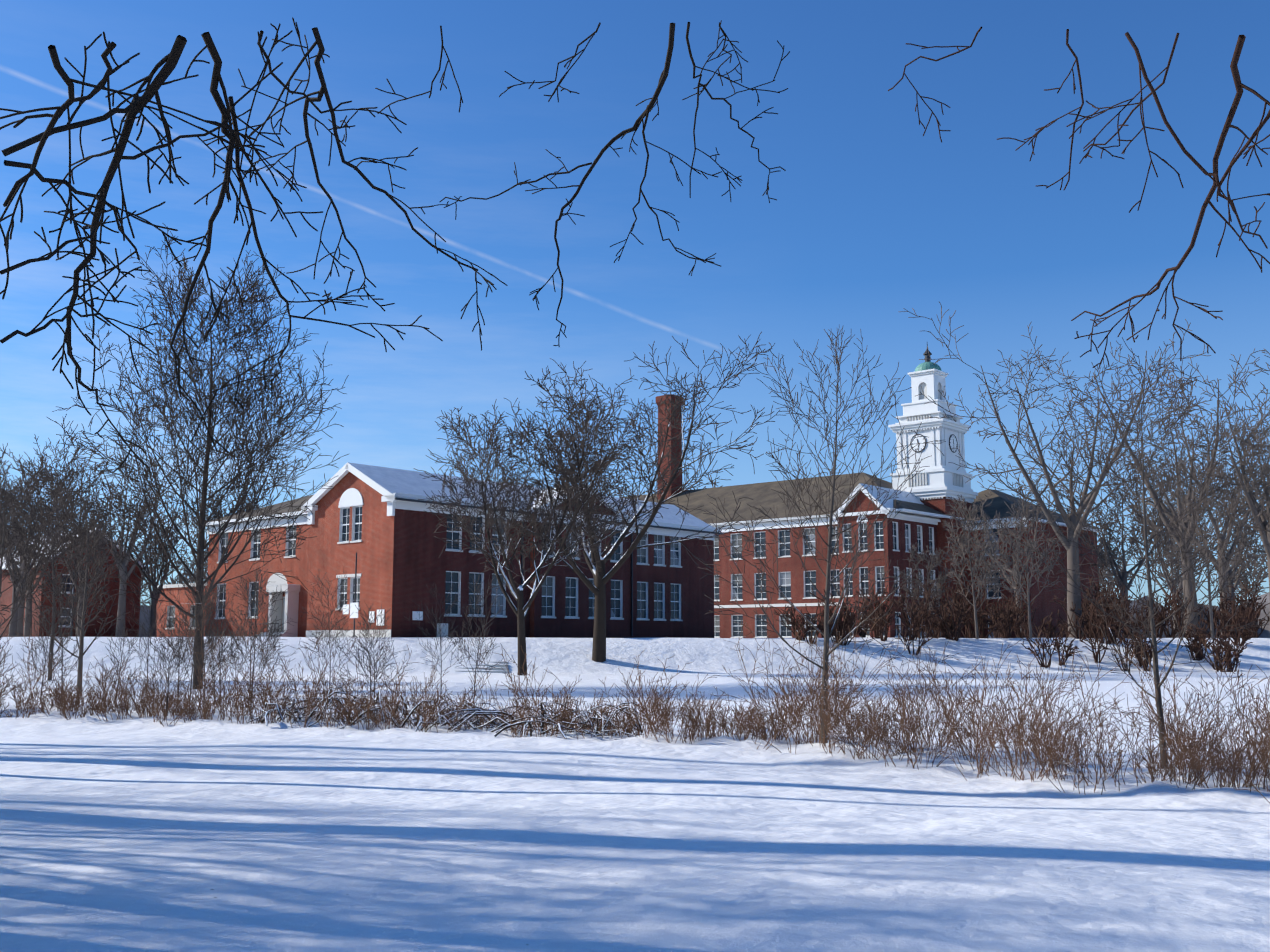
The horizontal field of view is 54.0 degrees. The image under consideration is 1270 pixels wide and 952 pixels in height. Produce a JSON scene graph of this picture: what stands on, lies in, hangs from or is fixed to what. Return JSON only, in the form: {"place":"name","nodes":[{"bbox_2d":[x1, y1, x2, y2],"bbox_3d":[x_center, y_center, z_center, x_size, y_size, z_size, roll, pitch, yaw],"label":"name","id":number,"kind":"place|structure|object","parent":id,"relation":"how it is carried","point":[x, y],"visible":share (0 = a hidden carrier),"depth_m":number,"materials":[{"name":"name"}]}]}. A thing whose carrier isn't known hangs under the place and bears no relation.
{"place":"outdoors","nodes":[
{"label":"outdoors","id":0,"kind":"place"},
{"bbox_2d":[156,583,206,636],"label":"brick building","id":1,"kind":"structure","parent":0,"point":[181,597],"depth_m":111.68,"materials":[{"name":"red brick"}]},
{"bbox_2d":[0,17,789,474],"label":"tree branches","id":2,"kind":"object","parent":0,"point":[136,105],"visible":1,"depth_m":4.50,"materials":[{"name":"brown plant"}]},
{"bbox_2d":[0,636,1269,951],"bbox_3d":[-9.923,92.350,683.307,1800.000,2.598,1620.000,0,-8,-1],"label":"snow ground","id":3,"kind":"structure","parent":0,"point":[146,832],"depth_m":13.50,"materials":[{"name":"white snow"}]},
{"bbox_2d":[0,438,99,636],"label":"tree by facade","id":4,"kind":"object","parent":3,"relation":"on","point":[21,622],"visible":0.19,"depth_m":87.42,"materials":[{"name":"brown plant"}]},
{"bbox_2d":[0,416,130,693],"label":"bare trees","id":5,"kind":"object","parent":3,"relation":"on","point":[71,558],"depth_m":51.97,"materials":[{"name":"brown plant"}]},
{"bbox_2d":[0,528,146,636],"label":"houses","id":6,"kind":"structure","parent":3,"relation":"on","point":[6,597],"depth_m":99.58,"materials":[{"name":"brick"}]},
{"bbox_2d":[0,442,266,636],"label":"tree","id":7,"kind":"object","parent":3,"relation":"on","point":[121,599],"visible":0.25,"depth_m":87.18,"materials":[{"name":"brown plant"}]},
{"bbox_2d":[47,223,348,688],"bbox_3d":[-17.184,-0.684,49.389,11.342,18.354,10.346,2,-8,-18],"label":"tall tree","id":8,"kind":"object","parent":3,"relation":"on","point":[201,522],"visible":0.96,"depth_m":49.59,"materials":[{"name":"brown plant"}]},
{"bbox_2d":[0,558,508,715],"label":"saplings","id":9,"kind":"object","parent":3,"relation":"on","point":[175,654],"visible":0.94,"depth_m":37.77,"materials":[{"name":"brown plant"}]},
{"bbox_2d":[205,495,312,636],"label":"building wing","id":10,"kind":"structure","parent":3,"relation":"on","point":[293,604],"depth_m":91.87,"materials":[{"name":"red brick"}]},
{"bbox_2d":[247,686,646,739],"bbox_3d":[-4.527,5.604,29.783,12.411,1.004,4.073,-4,-9,27],"label":"dry brush","id":11,"kind":"object","parent":3,"relation":"on","point":[501,727],"visible":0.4,"depth_m":28.71,"materials":[{"name":"brown plant"}]},
{"bbox_2d":[461,662,509,672],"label":"bank steps","id":12,"kind":"structure","parent":3,"relation":"on","point":[500,670],"depth_m":64.94,"materials":[{"name":"stone"}]},
{"bbox_2d":[70,552,940,637],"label":"school props","id":13,"kind":"object","parent":3,"relation":"on","point":[353,610],"visible":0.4,"depth_m":77.39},
{"bbox_2d":[301,462,722,637],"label":"school wing","id":14,"kind":"structure","parent":3,"relation":"on","point":[381,522],"depth_m":82.70,"materials":[{"name":"red brick"}]},
{"bbox_2d":[414,331,787,674],"bbox_3d":[-1.664,1.303,65.193,17.813,18.178,20.294,-4,-9,29],"label":"snowy tree","id":15,"kind":"object","parent":3,"relation":"on","point":[595,466],"depth_m":64.30,"materials":[{"name":"brown plant"}]},
{"bbox_2d":[0,475,1268,636],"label":"distant woods tree","id":16,"kind":"object","parent":3,"relation":"on","point":[1244,579],"visible":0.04,"depth_m":258.89,"materials":[{"name":"brown plant"}]},
{"bbox_2d":[0,578,1269,802],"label":"brush shrub","id":17,"kind":"object","parent":3,"relation":"on","point":[1034,738],"visible":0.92,"depth_m":23.65,"materials":[{"name":"brown plant"}]},
{"bbox_2d":[139,592,1269,637],"bbox_3d":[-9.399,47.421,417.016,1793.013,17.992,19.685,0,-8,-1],"label":"tree line","id":18,"kind":"object","parent":3,"relation":"on","point":[1264,634],"visible":0.06,"depth_m":417.55,"materials":[{"name":"brown wood"}]},
{"bbox_2d":[621,472,1102,637],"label":"school","id":19,"kind":"object","parent":3,"relation":"on","point":[913,521],"visible":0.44,"depth_m":127.17,"materials":[{"name":"brick"}]},
{"bbox_2d":[888,344,977,637],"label":"clock tower","id":20,"kind":"structure","parent":3,"relation":"on","point":[939,481],"depth_m":128.43,"materials":[{"name":"paint"}]},
{"bbox_2d":[698,327,1269,768],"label":"young tree","id":21,"kind":"object","parent":3,"relation":"on","point":[1137,481],"depth_m":21.86,"materials":[{"name":"brown plant"}]},
{"bbox_2d":[771,564,1269,671],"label":"hedge shrub","id":22,"kind":"object","parent":3,"relation":"on","point":[1006,623],"visible":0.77,"depth_m":76.70,"materials":[{"name":"brown plant"}]},
{"bbox_2d":[886,451,1262,638],"bbox_3d":[23.077,5.650,77.320,12.833,8.904,39.687,0,-8,-1],"label":"small tree","id":23,"kind":"object","parent":3,"relation":"on","point":[1017,557],"visible":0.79,"depth_m":62.04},
{"bbox_2d":[900,302,1269,637],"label":"tree","id":24,"kind":"object","parent":3,"relation":"on","point":[1252,504],"visible":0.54,"depth_m":88.88,"materials":[{"name":"brown plant"}]},
{"bbox_2d":[0,0,1269,609],"label":"sky","id":25,"kind":"structure","parent":0,"point":[872,217],"materials":[{"name":"blue"}]},
{"bbox_2d":[656,394,683,499],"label":"chimney","id":26,"kind":"object","parent":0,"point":[678,480],"visible":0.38,"depth_m":150.62,"materials":[{"name":"brick"}]},
{"bbox_2d":[888,27,1269,368],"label":"tree branches","id":27,"kind":"object","parent":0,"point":[1239,87],"visible":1,"depth_m":5.35,"materials":[{"name":"brown plant"}]}
]}

